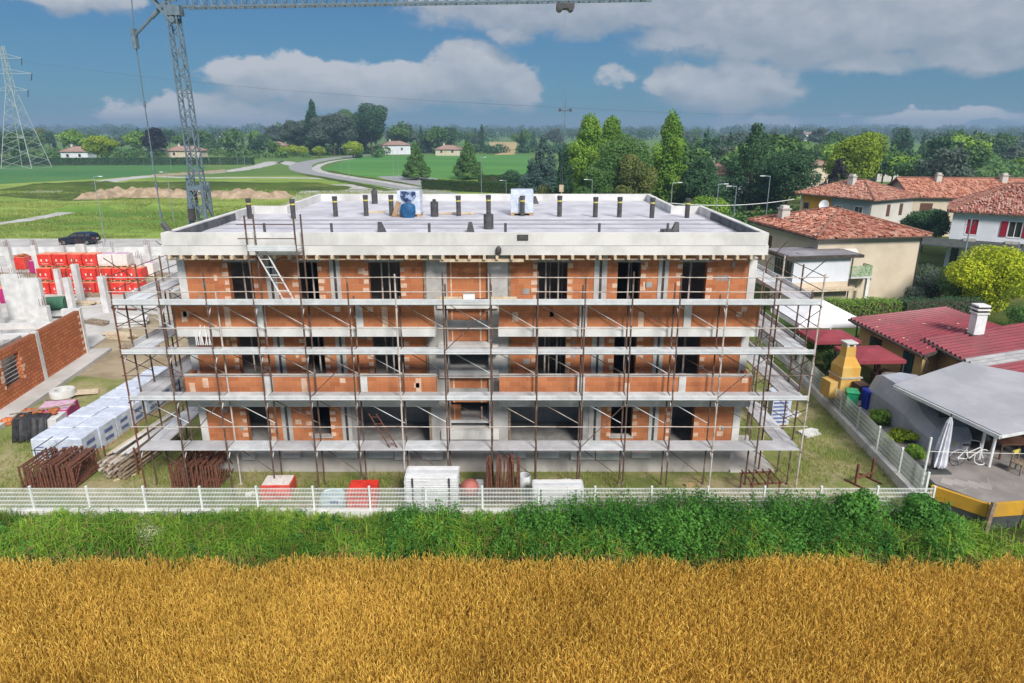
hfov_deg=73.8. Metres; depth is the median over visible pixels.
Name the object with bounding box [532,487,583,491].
deck panel
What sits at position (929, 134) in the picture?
tree
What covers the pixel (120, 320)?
material stack
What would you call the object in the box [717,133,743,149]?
tree
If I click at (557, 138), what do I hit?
tree
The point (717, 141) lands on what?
tree
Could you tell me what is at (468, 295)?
board
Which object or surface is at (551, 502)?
deck panel
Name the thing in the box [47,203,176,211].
grass bank
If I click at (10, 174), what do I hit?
field
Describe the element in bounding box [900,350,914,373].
door
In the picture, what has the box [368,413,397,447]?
step ladder
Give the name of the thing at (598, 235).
apartment building
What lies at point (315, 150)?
round shrub
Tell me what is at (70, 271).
brick pallet
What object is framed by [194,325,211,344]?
profile bundle
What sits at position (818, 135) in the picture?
tree
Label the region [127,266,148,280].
brick pallet
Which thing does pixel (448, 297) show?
plank
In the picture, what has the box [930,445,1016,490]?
patio slab
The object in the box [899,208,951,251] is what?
leafy tree
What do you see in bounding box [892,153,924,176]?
tree
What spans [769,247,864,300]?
annex
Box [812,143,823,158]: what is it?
tree
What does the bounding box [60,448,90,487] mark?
scaffold section
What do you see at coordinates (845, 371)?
barbecue oven
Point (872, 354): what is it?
gazebo
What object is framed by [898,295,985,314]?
hedge
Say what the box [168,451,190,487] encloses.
scaffold section
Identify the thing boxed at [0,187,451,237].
meadow grass
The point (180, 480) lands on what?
scaffold section
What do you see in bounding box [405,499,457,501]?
deck panel
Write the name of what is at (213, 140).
tree
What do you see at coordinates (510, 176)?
leafy tree
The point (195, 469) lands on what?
scaffold section
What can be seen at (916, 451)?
garden bush
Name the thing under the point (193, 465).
scaffold section
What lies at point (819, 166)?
house
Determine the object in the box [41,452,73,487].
scaffold section
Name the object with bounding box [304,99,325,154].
poplar tree
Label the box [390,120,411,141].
tree
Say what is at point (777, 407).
wrapped pallet
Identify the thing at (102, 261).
brick pallet
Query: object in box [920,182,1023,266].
house
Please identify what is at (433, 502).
deck panel
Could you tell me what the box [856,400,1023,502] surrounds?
patio
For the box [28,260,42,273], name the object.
brick pallet
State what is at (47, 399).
timber cribbing
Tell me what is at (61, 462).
scaffold section
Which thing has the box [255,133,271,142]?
tree
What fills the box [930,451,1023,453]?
clothes line
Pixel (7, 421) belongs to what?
brick heap
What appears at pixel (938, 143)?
tree
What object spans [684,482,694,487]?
offcut
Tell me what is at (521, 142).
tree
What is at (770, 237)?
window
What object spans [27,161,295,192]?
branch road
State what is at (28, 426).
pallet
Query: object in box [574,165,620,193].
leafy tree
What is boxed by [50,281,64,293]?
brick pallet
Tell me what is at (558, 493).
deck panel
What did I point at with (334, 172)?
grass verge
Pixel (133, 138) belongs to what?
tree
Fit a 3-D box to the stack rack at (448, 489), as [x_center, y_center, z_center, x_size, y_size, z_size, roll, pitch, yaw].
[-3.058,5.670,26.349,1.462,1.420,1.090,0,17,0]
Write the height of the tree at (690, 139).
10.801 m
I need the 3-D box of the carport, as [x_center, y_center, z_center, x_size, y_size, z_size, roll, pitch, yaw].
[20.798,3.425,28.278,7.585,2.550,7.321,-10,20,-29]
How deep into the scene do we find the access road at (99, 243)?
86.31 m
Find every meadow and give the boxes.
[0,174,800,363]
[0,181,298,200]
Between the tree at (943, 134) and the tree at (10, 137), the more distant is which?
the tree at (943, 134)
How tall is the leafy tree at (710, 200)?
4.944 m
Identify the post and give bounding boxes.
[920,437,932,491]
[982,502,996,533]
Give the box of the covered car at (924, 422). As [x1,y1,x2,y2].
[868,372,971,450]
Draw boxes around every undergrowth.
[9,144,390,158]
[300,142,568,153]
[725,205,799,226]
[747,149,1023,181]
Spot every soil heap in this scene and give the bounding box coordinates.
[72,188,117,199]
[109,186,172,197]
[165,188,239,198]
[216,188,292,198]
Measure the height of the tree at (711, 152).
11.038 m
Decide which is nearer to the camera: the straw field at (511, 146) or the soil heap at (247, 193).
the soil heap at (247, 193)
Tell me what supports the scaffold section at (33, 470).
on the site ground at (645, 480)
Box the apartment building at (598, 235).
[160,188,773,472]
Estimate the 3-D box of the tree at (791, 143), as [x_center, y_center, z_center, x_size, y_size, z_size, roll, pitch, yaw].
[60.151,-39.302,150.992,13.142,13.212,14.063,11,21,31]
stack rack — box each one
[411,465,451,507]
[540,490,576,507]
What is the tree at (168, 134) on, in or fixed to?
on the ground at (278, 169)
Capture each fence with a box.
[0,486,936,517]
[759,329,930,495]
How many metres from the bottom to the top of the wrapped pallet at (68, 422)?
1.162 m
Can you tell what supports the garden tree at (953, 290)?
on the garden ground at (932, 255)
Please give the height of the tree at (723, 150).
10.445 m
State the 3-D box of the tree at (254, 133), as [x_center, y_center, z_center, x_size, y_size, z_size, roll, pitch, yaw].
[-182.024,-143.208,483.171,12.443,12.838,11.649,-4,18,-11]
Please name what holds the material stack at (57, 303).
on the site mud
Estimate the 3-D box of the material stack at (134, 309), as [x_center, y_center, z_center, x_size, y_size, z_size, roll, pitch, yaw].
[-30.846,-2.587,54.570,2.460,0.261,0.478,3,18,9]
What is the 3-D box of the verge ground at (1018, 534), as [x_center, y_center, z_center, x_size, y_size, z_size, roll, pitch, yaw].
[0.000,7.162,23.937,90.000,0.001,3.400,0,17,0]
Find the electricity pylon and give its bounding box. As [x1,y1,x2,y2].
[0,46,51,168]
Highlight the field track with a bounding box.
[158,176,321,178]
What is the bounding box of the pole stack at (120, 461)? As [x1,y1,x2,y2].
[97,412,181,479]
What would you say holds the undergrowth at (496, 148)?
on the ground at (278, 169)
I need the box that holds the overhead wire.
[670,199,793,205]
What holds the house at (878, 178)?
on the ground at (278, 169)
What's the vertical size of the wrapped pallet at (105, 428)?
1.192 m
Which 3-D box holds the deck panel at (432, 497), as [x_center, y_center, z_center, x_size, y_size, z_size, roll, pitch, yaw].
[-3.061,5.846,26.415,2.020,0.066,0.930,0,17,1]
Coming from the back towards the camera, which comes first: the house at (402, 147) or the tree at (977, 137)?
the house at (402, 147)
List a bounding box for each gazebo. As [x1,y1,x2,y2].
[770,300,859,335]
[795,329,861,364]
[833,345,906,372]
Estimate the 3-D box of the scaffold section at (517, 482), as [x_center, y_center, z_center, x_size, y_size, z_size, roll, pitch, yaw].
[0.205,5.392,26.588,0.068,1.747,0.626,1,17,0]
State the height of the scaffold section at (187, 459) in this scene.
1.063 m
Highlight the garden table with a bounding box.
[988,436,1023,459]
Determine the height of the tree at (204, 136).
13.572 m
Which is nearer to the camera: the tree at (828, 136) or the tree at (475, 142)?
the tree at (828, 136)
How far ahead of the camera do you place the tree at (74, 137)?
346.16 m
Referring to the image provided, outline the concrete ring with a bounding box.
[48,385,75,399]
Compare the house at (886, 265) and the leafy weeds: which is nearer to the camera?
the leafy weeds
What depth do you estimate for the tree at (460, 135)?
574.71 m
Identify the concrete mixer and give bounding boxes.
[457,478,483,507]
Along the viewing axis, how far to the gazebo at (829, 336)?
38.28 m
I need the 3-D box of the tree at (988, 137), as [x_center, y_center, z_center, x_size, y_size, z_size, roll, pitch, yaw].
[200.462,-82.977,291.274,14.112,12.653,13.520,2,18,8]
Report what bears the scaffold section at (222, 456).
on the site ground at (645, 480)
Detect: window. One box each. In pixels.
[768,235,771,247]
[774,257,791,276]
[803,201,809,208]
[854,206,862,212]
[869,335,881,345]
[885,204,890,216]
[898,203,902,214]
[919,203,932,211]
[963,218,979,241]
[999,221,1023,244]
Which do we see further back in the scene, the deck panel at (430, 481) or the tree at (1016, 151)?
the tree at (1016, 151)
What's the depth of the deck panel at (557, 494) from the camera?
26.09 m
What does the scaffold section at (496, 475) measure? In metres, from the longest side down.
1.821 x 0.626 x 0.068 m
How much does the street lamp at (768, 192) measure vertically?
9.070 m
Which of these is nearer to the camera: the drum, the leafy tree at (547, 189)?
the drum
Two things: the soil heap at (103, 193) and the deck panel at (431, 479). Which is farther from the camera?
the soil heap at (103, 193)
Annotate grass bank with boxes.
[0,181,350,190]
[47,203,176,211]
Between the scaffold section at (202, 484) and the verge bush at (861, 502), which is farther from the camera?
the scaffold section at (202, 484)
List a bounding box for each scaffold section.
[17,448,47,487]
[22,446,53,487]
[25,448,55,485]
[26,447,58,487]
[29,448,61,489]
[34,448,64,487]
[37,447,68,487]
[37,450,66,487]
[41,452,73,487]
[43,446,75,487]
[47,445,79,487]
[50,446,82,487]
[54,446,84,487]
[56,445,87,487]
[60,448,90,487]
[62,448,92,487]
[66,447,95,487]
[68,447,97,487]
[70,448,100,487]
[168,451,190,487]
[169,451,194,487]
[174,451,194,487]
[176,451,198,487]
[180,451,199,487]
[183,451,204,487]
[185,451,206,485]
[189,451,209,487]
[190,451,210,487]
[195,451,213,485]
[199,451,215,487]
[201,451,217,487]
[204,451,222,487]
[207,451,224,487]
[210,451,227,487]
[213,452,228,487]
[215,451,233,487]
[486,457,488,503]
[488,455,490,503]
[489,458,492,503]
[495,455,498,503]
[497,455,499,503]
[500,455,501,502]
[503,458,504,503]
[505,455,508,503]
[508,456,510,502]
[510,454,512,502]
[512,454,514,503]
[516,456,517,503]
[518,456,520,503]
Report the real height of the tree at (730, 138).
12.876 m
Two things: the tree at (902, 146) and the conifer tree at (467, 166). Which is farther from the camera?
the tree at (902, 146)
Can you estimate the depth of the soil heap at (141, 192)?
144.73 m
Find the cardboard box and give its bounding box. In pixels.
[392,201,400,216]
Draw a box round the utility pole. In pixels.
[963,219,974,262]
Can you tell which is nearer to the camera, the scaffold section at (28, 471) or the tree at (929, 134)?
the scaffold section at (28, 471)
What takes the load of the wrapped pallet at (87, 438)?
on the site ground at (645, 480)
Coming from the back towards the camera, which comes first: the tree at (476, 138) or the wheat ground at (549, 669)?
the tree at (476, 138)
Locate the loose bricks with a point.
(23, 254)
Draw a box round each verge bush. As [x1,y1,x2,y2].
[834,487,880,533]
[899,491,948,528]
[942,511,970,531]
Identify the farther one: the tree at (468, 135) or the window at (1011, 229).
the tree at (468, 135)
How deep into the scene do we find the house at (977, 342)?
34.37 m
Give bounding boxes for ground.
[0,129,1023,381]
[0,338,904,518]
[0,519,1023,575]
[0,576,1023,682]
[727,200,1023,325]
[763,320,998,494]
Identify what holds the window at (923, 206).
in the house at (938, 191)
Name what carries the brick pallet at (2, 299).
on the site mud
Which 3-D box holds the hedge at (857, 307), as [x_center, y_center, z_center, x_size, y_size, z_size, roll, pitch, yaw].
[25.221,-2.001,49.270,5.680,2.477,1.860,-1,17,-3]
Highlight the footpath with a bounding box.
[0,212,73,223]
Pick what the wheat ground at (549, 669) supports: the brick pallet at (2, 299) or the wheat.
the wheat
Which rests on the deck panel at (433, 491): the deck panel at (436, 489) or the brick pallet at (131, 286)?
the deck panel at (436, 489)
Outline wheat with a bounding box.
[0,550,1023,682]
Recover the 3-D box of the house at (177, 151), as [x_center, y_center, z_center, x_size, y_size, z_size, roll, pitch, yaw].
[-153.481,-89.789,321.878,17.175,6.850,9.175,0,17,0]
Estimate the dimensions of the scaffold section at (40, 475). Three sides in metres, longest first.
1.776 x 0.997 x 0.068 m
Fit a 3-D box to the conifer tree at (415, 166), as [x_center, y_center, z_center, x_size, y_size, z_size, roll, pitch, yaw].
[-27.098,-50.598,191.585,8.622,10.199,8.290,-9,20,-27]
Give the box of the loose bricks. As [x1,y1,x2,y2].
[13,253,28,256]
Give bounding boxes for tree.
[0,132,11,156]
[3,131,30,157]
[18,128,34,150]
[28,132,45,151]
[32,128,45,148]
[41,130,54,146]
[51,131,56,147]
[54,128,84,146]
[81,135,119,157]
[113,136,130,146]
[121,130,145,148]
[139,127,167,156]
[144,146,164,151]
[162,128,174,147]
[171,130,190,145]
[186,129,211,148]
[208,132,219,151]
[219,128,245,155]
[246,130,259,139]
[246,132,258,153]
[251,137,265,156]
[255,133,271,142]
[263,124,282,140]
[263,137,280,156]
[278,119,306,146]
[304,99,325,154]
[308,112,358,155]
[338,109,366,138]
[342,141,363,157]
[345,133,368,152]
[347,103,387,154]
[363,133,383,145]
[385,123,417,141]
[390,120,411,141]
[401,143,430,178]
[418,133,430,152]
[422,127,449,147]
[443,125,456,144]
[452,140,483,178]
[453,130,462,144]
[463,132,474,142]
[470,128,477,144]
[472,135,478,143]
[478,124,484,147]
[498,169,519,182]
[510,129,533,142]
[516,135,557,192]
[518,130,524,152]
[529,131,537,145]
[533,184,551,193]
[543,128,563,139]
[550,134,563,142]
[551,142,574,193]
[567,112,608,193]
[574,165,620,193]
[591,133,654,183]
[598,115,623,148]
[614,153,658,193]
[651,109,688,205]
[662,138,711,178]
[674,156,719,200]
[682,195,729,214]
[683,134,692,144]
[688,127,701,134]
[689,137,703,148]
[689,143,719,169]
[691,132,700,140]
[699,132,713,149]
[709,144,734,162]
[710,136,726,149]
[712,122,792,216]
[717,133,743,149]
[717,140,771,172]
[725,131,733,148]
[738,130,750,142]
[755,148,822,204]
[758,134,814,181]
[767,129,778,137]
[786,128,806,140]
[791,126,796,137]
[806,126,829,142]
[811,140,835,149]
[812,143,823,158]
[818,157,848,185]
[819,141,838,160]
[821,131,890,181]
[822,131,848,142]
[824,133,831,144]
[851,156,883,178]
[873,152,916,180]
[875,144,904,183]
[888,133,899,150]
[891,125,913,141]
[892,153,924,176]
[896,129,915,158]
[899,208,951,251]
[905,136,915,153]
[913,146,977,176]
[913,263,952,298]
[917,143,936,153]
[920,131,925,145]
[921,133,965,162]
[926,131,937,139]
[936,130,954,138]
[936,260,973,297]
[943,244,1023,315]
[945,129,968,137]
[946,134,992,156]
[952,134,988,159]
[961,137,993,170]
[971,132,999,150]
[990,139,1014,153]
[992,133,1018,154]
[999,144,1023,160]
[1013,135,1023,146]
[1013,150,1023,164]
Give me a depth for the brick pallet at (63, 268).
59.55 m
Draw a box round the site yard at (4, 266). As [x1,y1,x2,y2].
[0,256,177,271]
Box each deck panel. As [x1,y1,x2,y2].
[404,466,459,478]
[404,474,459,486]
[404,476,458,480]
[404,477,458,484]
[404,481,457,482]
[404,487,457,487]
[404,491,457,491]
[405,482,459,494]
[405,490,459,498]
[405,491,459,503]
[405,495,457,495]
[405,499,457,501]
[406,478,459,490]
[408,495,459,505]
[532,479,583,489]
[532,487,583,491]
[532,493,583,497]
[532,498,582,503]
[533,493,583,493]
[533,494,583,495]
[533,498,582,499]
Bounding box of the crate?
[870,364,890,380]
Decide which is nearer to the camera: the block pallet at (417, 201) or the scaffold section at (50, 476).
the scaffold section at (50, 476)
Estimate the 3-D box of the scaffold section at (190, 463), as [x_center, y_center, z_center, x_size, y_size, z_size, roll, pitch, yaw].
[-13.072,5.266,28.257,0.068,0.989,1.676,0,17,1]
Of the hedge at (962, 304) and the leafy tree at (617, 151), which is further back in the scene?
the leafy tree at (617, 151)
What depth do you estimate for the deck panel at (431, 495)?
25.97 m
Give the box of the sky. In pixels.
[0,0,1023,128]
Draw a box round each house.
[58,144,96,157]
[164,144,207,157]
[265,141,288,147]
[380,139,410,154]
[434,143,461,155]
[711,160,752,195]
[747,205,932,299]
[779,149,828,194]
[794,174,921,222]
[863,172,924,181]
[887,173,1023,236]
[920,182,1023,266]
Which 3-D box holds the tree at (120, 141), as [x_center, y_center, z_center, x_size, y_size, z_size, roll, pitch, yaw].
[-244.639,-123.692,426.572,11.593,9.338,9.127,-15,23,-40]
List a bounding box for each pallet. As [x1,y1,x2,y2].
[0,286,5,302]
[12,407,66,442]
[13,255,31,269]
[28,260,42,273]
[31,429,70,461]
[36,252,57,266]
[36,266,57,280]
[42,280,53,293]
[49,417,87,428]
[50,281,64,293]
[51,266,69,280]
[52,252,72,266]
[56,428,100,460]
[66,266,84,280]
[67,252,87,266]
[68,407,105,418]
[75,416,117,449]
[81,266,99,280]
[82,252,102,266]
[82,280,96,292]
[85,399,118,407]
[94,408,131,438]
[95,280,113,293]
[96,266,114,280]
[97,252,117,266]
[100,389,133,398]
[109,398,146,427]
[110,280,128,293]
[111,266,131,280]
[112,252,133,266]
[115,380,147,389]
[123,389,159,417]
[126,280,146,293]
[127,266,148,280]
[132,374,157,380]
[139,382,171,408]
[142,366,167,373]
[143,261,159,276]
[156,373,183,391]
[397,190,423,216]
[510,189,533,214]
[763,387,791,425]
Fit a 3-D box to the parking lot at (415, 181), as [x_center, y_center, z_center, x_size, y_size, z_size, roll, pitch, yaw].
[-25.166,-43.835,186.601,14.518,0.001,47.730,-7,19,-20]
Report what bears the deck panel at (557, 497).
on the deck panel at (555, 499)
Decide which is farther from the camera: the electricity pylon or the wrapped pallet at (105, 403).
the electricity pylon
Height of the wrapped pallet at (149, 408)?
1.192 m
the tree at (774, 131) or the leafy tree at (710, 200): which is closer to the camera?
the leafy tree at (710, 200)
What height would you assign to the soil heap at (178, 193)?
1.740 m
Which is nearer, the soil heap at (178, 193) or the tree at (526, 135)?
the soil heap at (178, 193)
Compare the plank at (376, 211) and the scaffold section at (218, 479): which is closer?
the scaffold section at (218, 479)
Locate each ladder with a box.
[255,251,293,298]
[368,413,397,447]
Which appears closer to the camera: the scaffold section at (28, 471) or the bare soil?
the scaffold section at (28, 471)
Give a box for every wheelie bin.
[844,387,859,406]
[852,380,869,399]
[860,387,871,409]
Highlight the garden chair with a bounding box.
[1008,449,1023,475]
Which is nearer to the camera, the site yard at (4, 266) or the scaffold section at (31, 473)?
the scaffold section at (31, 473)
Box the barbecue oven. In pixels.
[820,339,862,398]
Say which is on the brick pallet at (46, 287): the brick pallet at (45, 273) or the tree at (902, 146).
the brick pallet at (45, 273)
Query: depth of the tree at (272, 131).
442.53 m
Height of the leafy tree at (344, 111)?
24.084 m
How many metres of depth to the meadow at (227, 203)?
128.62 m
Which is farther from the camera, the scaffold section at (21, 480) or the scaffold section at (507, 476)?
the scaffold section at (21, 480)
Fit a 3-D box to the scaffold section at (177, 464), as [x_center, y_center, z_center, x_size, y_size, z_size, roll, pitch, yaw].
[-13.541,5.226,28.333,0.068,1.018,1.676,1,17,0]
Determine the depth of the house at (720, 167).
146.06 m
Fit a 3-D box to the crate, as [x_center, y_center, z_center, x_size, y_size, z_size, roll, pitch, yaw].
[19.887,1.728,36.673,0.804,1.008,0.700,0,17,0]
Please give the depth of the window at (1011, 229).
68.18 m
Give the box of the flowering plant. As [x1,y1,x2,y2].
[131,517,166,546]
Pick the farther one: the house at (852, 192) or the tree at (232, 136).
the tree at (232, 136)
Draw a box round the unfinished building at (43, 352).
[0,239,154,429]
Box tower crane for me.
[130,0,651,325]
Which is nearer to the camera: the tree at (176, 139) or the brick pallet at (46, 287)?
the brick pallet at (46, 287)
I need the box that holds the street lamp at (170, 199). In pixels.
[166,172,173,220]
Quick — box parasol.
[921,414,952,474]
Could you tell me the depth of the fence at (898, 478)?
31.47 m
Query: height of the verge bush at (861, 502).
1.902 m
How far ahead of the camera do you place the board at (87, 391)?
37.45 m
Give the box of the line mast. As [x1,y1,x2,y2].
[559,98,571,141]
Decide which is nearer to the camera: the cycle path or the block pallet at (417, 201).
the block pallet at (417, 201)
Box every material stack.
[45,296,67,310]
[74,293,99,297]
[75,300,100,304]
[84,318,109,325]
[101,331,136,340]
[114,308,140,310]
[115,315,148,327]
[118,344,159,351]
[138,306,157,314]
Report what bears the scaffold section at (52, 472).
on the site ground at (645, 480)
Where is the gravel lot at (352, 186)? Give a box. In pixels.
[281,184,397,205]
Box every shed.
[848,306,1002,375]
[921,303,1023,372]
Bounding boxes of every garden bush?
[801,336,838,358]
[821,349,839,370]
[868,409,890,425]
[884,427,919,441]
[897,285,925,299]
[904,444,926,459]
[1004,305,1023,324]
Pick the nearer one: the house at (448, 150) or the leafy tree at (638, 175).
the leafy tree at (638, 175)
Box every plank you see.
[9,403,74,414]
[362,211,386,212]
[435,297,461,298]
[439,212,475,213]
[491,297,516,298]
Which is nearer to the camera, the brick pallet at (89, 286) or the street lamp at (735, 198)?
the brick pallet at (89, 286)
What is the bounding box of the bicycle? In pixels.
[949,440,989,465]
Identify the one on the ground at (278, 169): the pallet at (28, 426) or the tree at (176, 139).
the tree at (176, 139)
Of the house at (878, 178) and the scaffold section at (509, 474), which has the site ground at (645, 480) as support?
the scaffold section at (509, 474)
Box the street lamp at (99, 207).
[93,176,105,241]
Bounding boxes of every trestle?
[30,436,67,469]
[739,468,782,501]
[844,458,882,489]
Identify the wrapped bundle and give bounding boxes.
[38,399,79,416]
[260,475,296,501]
[346,480,379,507]
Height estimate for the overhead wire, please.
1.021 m
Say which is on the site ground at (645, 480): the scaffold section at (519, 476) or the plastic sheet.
the scaffold section at (519, 476)
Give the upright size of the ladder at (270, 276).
2.014 m
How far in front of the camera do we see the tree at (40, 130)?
471.42 m
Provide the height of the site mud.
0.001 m
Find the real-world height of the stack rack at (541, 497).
0.865 m
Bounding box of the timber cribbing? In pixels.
[43,398,71,401]
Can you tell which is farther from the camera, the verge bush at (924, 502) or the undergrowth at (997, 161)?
the undergrowth at (997, 161)
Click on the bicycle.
(967, 458)
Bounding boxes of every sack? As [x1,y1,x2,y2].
[319,489,346,507]
[400,203,415,217]
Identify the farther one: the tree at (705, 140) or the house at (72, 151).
the house at (72, 151)
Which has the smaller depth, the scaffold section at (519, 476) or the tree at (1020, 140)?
the scaffold section at (519, 476)
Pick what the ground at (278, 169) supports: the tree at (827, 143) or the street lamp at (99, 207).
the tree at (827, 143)
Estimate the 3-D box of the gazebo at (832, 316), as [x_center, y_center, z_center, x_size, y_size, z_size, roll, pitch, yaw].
[19.300,-1.252,43.202,4.343,2.792,4.040,-1,17,-3]
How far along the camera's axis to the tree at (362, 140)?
382.51 m
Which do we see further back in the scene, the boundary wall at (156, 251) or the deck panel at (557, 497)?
the boundary wall at (156, 251)
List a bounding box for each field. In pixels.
[0,165,206,183]
[323,154,529,177]
[489,142,516,154]
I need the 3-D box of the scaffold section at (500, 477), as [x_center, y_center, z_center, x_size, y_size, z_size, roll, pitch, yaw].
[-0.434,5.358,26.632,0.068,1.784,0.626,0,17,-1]
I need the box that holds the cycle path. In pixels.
[312,159,417,187]
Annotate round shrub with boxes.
[276,146,289,155]
[287,145,297,154]
[295,146,308,156]
[312,146,326,157]
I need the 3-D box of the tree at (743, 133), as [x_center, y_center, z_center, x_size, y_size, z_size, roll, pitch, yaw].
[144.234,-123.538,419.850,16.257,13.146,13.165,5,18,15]
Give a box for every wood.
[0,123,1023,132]
[2,126,1023,141]
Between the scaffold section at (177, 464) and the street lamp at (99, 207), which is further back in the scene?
the street lamp at (99, 207)
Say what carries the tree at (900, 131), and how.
on the ground at (278, 169)
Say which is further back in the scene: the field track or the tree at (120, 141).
the tree at (120, 141)
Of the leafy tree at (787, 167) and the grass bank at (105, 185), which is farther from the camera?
the grass bank at (105, 185)
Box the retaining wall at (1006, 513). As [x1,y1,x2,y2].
[930,485,1023,528]
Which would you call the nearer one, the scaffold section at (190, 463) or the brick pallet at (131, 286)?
the scaffold section at (190, 463)
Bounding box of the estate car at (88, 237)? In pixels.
[57,231,100,244]
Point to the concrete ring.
(62, 392)
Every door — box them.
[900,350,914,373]
[948,248,958,265]
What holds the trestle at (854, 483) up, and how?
on the site ground at (645, 480)
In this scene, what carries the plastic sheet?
hanging from the block pallet at (417, 201)
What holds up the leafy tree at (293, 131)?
on the ground at (278, 169)
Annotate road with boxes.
[0,239,161,246]
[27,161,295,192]
[289,154,456,193]
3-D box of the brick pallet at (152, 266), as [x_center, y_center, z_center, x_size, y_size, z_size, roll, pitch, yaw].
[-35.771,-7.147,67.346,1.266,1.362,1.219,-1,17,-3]
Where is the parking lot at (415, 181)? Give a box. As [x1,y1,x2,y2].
[377,176,437,187]
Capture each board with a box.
[74,388,98,394]
[463,293,474,298]
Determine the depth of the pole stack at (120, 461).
28.84 m
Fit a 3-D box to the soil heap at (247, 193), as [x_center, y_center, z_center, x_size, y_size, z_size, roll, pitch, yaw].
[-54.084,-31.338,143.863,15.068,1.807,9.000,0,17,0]
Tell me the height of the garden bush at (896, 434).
0.809 m
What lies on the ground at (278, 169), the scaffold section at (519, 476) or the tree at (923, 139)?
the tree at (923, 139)
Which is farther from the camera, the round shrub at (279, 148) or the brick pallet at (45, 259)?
the round shrub at (279, 148)
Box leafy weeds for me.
[0,484,975,566]
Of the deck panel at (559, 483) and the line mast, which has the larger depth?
the line mast
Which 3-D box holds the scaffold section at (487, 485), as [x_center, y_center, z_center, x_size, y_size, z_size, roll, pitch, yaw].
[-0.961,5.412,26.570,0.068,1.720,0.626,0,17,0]
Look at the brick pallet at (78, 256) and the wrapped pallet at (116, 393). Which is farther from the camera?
the brick pallet at (78, 256)
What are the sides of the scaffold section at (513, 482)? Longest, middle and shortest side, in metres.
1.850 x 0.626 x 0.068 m
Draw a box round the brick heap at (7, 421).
[0,417,12,425]
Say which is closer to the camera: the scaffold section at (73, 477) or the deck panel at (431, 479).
the deck panel at (431, 479)
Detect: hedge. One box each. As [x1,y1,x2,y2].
[0,156,254,165]
[421,179,534,193]
[478,174,521,181]
[823,296,903,316]
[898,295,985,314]
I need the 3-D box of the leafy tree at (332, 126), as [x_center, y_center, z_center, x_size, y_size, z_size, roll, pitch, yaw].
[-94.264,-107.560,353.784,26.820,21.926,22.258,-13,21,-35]
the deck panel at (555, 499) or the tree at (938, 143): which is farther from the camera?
the tree at (938, 143)
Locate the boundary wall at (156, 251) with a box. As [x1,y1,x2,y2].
[0,247,163,255]
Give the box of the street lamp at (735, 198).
[729,185,736,217]
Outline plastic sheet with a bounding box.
[400,191,415,202]
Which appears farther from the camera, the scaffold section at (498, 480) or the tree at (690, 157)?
the tree at (690, 157)
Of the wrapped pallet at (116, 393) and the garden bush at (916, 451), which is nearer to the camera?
the garden bush at (916, 451)
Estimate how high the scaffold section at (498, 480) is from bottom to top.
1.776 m
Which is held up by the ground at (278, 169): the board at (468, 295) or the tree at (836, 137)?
the tree at (836, 137)
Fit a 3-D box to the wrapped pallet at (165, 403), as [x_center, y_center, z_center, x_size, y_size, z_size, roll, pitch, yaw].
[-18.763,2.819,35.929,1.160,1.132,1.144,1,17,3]
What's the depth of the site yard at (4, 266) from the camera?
73.62 m
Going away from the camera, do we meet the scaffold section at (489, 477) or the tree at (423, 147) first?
the scaffold section at (489, 477)
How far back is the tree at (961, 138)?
188.98 m
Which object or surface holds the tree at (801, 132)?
on the ground at (278, 169)
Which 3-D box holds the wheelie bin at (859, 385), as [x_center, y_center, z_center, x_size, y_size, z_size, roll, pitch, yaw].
[17.448,2.519,34.215,0.594,0.960,0.637,-4,18,-11]
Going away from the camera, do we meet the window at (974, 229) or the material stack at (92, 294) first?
the material stack at (92, 294)
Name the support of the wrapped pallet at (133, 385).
on the site ground at (645, 480)
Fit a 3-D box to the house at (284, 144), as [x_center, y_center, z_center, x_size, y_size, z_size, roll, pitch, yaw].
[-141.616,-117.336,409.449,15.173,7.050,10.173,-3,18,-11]
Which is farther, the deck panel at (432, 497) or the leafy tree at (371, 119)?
the leafy tree at (371, 119)
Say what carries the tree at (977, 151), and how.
on the ground at (278, 169)
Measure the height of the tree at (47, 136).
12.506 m
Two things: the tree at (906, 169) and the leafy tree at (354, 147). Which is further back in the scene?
the leafy tree at (354, 147)
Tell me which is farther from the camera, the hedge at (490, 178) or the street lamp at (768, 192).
the hedge at (490, 178)
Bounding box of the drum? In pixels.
[518,472,530,490]
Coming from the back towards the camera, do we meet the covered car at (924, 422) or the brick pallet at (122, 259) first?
the brick pallet at (122, 259)
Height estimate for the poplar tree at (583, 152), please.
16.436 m
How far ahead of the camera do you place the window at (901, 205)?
87.99 m
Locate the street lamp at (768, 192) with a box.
[760,175,770,214]
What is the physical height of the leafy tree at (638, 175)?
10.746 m
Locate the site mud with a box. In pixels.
[0,272,188,378]
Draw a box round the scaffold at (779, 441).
[103,214,828,494]
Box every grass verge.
[302,174,391,190]
[326,170,421,186]
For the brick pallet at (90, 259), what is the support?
on the brick pallet at (89, 273)
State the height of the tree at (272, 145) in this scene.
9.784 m
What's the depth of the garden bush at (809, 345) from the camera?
39.95 m
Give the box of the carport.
[892,362,1023,466]
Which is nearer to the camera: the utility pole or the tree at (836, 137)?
the utility pole
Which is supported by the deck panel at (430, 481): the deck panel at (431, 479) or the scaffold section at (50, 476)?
the deck panel at (431, 479)
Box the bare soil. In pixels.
[151,169,227,175]
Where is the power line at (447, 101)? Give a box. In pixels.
[5,58,925,114]

